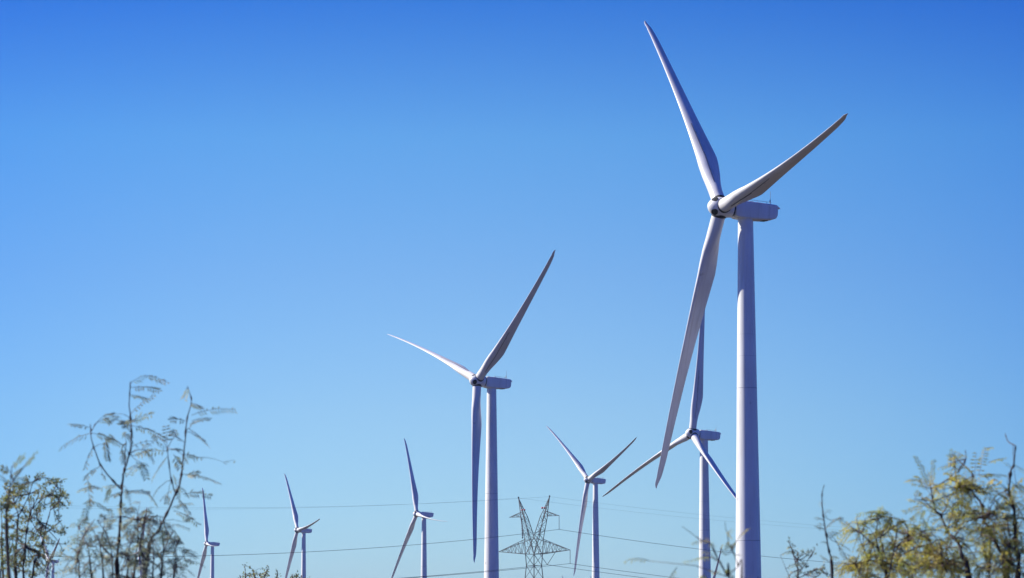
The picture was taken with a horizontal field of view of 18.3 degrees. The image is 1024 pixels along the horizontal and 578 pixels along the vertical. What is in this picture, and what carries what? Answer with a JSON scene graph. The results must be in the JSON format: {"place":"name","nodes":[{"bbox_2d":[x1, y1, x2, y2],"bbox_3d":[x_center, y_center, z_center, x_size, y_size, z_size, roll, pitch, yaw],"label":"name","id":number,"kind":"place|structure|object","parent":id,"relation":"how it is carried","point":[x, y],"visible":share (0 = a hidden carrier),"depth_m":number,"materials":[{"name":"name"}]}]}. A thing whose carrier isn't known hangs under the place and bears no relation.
{"place":"outdoors","nodes":[
{"label":"outdoors","id":0,"kind":"place"},
{"bbox_2d":[123,514,146,574],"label":"wind turbine","id":1,"kind":"object","parent":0,"point":[139,552],"visible":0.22,"depth_m":2851.77,"materials":[{"name":"white paint"}]},
{"bbox_2d":[0,0,1023,577],"label":"sky","id":2,"kind":"structure","parent":0,"point":[239,204],"materials":[{"name":"blue"}]},
{"bbox_3d":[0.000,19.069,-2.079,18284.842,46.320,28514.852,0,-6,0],"label":"ground","id":3,"kind":"structure","parent":0,"visible":0},
{"bbox_2d":[0,450,37,577],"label":"mesquite","id":4,"kind":"object","parent":3,"relation":"on","point":[5,507],"visible":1,"depth_m":8.99,"materials":[{"name":"green plant"}]},
{"bbox_2d":[0,472,72,577],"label":"creosote bush","id":5,"kind":"object","parent":3,"relation":"on","point":[22,564],"visible":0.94,"depth_m":13.94,"materials":[{"name":"green plant"}]},
{"bbox_2d":[39,534,59,577],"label":"wind turbine","id":6,"kind":"object","parent":3,"relation":"on","point":[53,562],"visible":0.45,"depth_m":2806.43,"materials":[{"name":"white paint"}]},
{"bbox_2d":[49,375,236,577],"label":"mesquite","id":7,"kind":"object","parent":3,"relation":"on","point":[134,561],"visible":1,"depth_m":10.89,"materials":[{"name":"green plant"}]},
{"bbox_2d":[197,488,219,577],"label":"wind turbine","id":8,"kind":"object","parent":3,"relation":"on","point":[206,534],"visible":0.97,"depth_m":2244.44,"materials":[{"name":"white paint"}]},
{"bbox_2d":[239,564,280,577],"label":"creosote bush","id":9,"kind":"object","parent":3,"relation":"on","point":[255,574],"visible":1,"depth_m":39.96,"materials":[{"name":"green plant"}]},
{"bbox_2d":[290,570,309,577],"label":"creosote bush","id":10,"kind":"object","parent":3,"relation":"on","point":[296,576],"visible":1,"depth_m":44.07,"materials":[{"name":"green plant"}]},
{"bbox_2d":[284,473,319,577],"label":"wind turbine","id":11,"kind":"object","parent":3,"relation":"on","point":[302,530],"visible":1,"depth_m":1956.66,"materials":[{"name":"white paint"}]},
{"bbox_2d":[391,438,446,577],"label":"wind turbine","id":12,"kind":"object","parent":3,"relation":"on","point":[423,515],"visible":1,"depth_m":1675.66,"materials":[{"name":"white paint"}]},
{"bbox_2d":[388,250,554,577],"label":"wind turbine","id":13,"kind":"object","parent":3,"relation":"on","point":[479,380],"visible":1,"depth_m":774.89,"materials":[{"name":"white paint"}]},
{"bbox_2d":[499,495,569,577],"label":"lattice pylon","id":14,"kind":"object","parent":3,"relation":"on","point":[528,535],"visible":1,"depth_m":721.97,"materials":[{"name":"metal"}]},
{"bbox_2d":[5,529,984,570],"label":"power line","id":15,"kind":"object","parent":14,"relation":"hanging from","point":[442,542],"visible":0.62,"depth_m":691.07,"materials":[{"name":"metal"}]},
{"bbox_2d":[48,498,948,535],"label":"power line","id":16,"kind":"object","parent":14,"relation":"attached to","point":[495,499],"visible":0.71,"depth_m":722.05,"materials":[{"name":"metal"}]},
{"bbox_2d":[25,497,1006,535],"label":"power line","id":17,"kind":"object","parent":14,"relation":"attached to","point":[468,501],"visible":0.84,"depth_m":697.67,"materials":[{"name":"metal"}]},
{"bbox_2d":[406,565,642,577],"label":"power line","id":18,"kind":"object","parent":14,"relation":"hanging from","point":[522,567],"visible":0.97,"depth_m":712.92,"materials":[{"name":"metal"}]},
{"bbox_2d":[413,563,674,577],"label":"power line","id":19,"kind":"object","parent":14,"relation":"hanging from","point":[542,566],"visible":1,"depth_m":707.70,"materials":[{"name":"metal"}]},
{"bbox_2d":[547,427,636,577],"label":"wind turbine","id":20,"kind":"object","parent":3,"relation":"on","point":[592,479],"visible":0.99,"depth_m":1477.03,"materials":[{"name":"white paint"}]},
{"bbox_2d":[603,311,735,577],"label":"wind turbine","id":21,"kind":"object","parent":3,"relation":"on","point":[700,439],"visible":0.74,"depth_m":908.92,"materials":[{"name":"white paint"}]},
{"bbox_2d":[624,521,747,577],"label":"mesquite","id":22,"kind":"object","parent":3,"relation":"on","point":[727,572],"visible":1,"depth_m":8.51,"materials":[{"name":"green plant"}]},
{"bbox_2d":[713,550,720,577],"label":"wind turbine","id":23,"kind":"object","parent":3,"relation":"on","point":[714,576],"visible":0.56,"depth_m":2658.70,"materials":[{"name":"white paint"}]},
{"bbox_2d":[644,21,846,577],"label":"wind turbine","id":24,"kind":"object","parent":3,"relation":"on","point":[741,208],"visible":0.99,"depth_m":483.38,"materials":[{"name":"white paint"}]},
{"bbox_2d":[758,537,829,577],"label":"creosote bush","id":25,"kind":"object","parent":3,"relation":"on","point":[803,563],"visible":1,"depth_m":12.51,"materials":[{"name":"green plant"}]},
{"bbox_2d":[815,485,849,577],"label":"dry shrub","id":26,"kind":"object","parent":3,"relation":"on","point":[831,558],"visible":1,"depth_m":10.99,"materials":[{"name":"brown plant"}]},
{"bbox_2d":[828,505,926,577],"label":"mesquite","id":27,"kind":"object","parent":3,"relation":"on","point":[868,561],"visible":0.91,"depth_m":11.46,"materials":[{"name":"green plant"}]},
{"bbox_2d":[893,434,1023,577],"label":"mesquite","id":28,"kind":"object","parent":3,"relation":"on","point":[931,551],"visible":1,"depth_m":10.46,"materials":[{"name":"green plant"}]}
]}

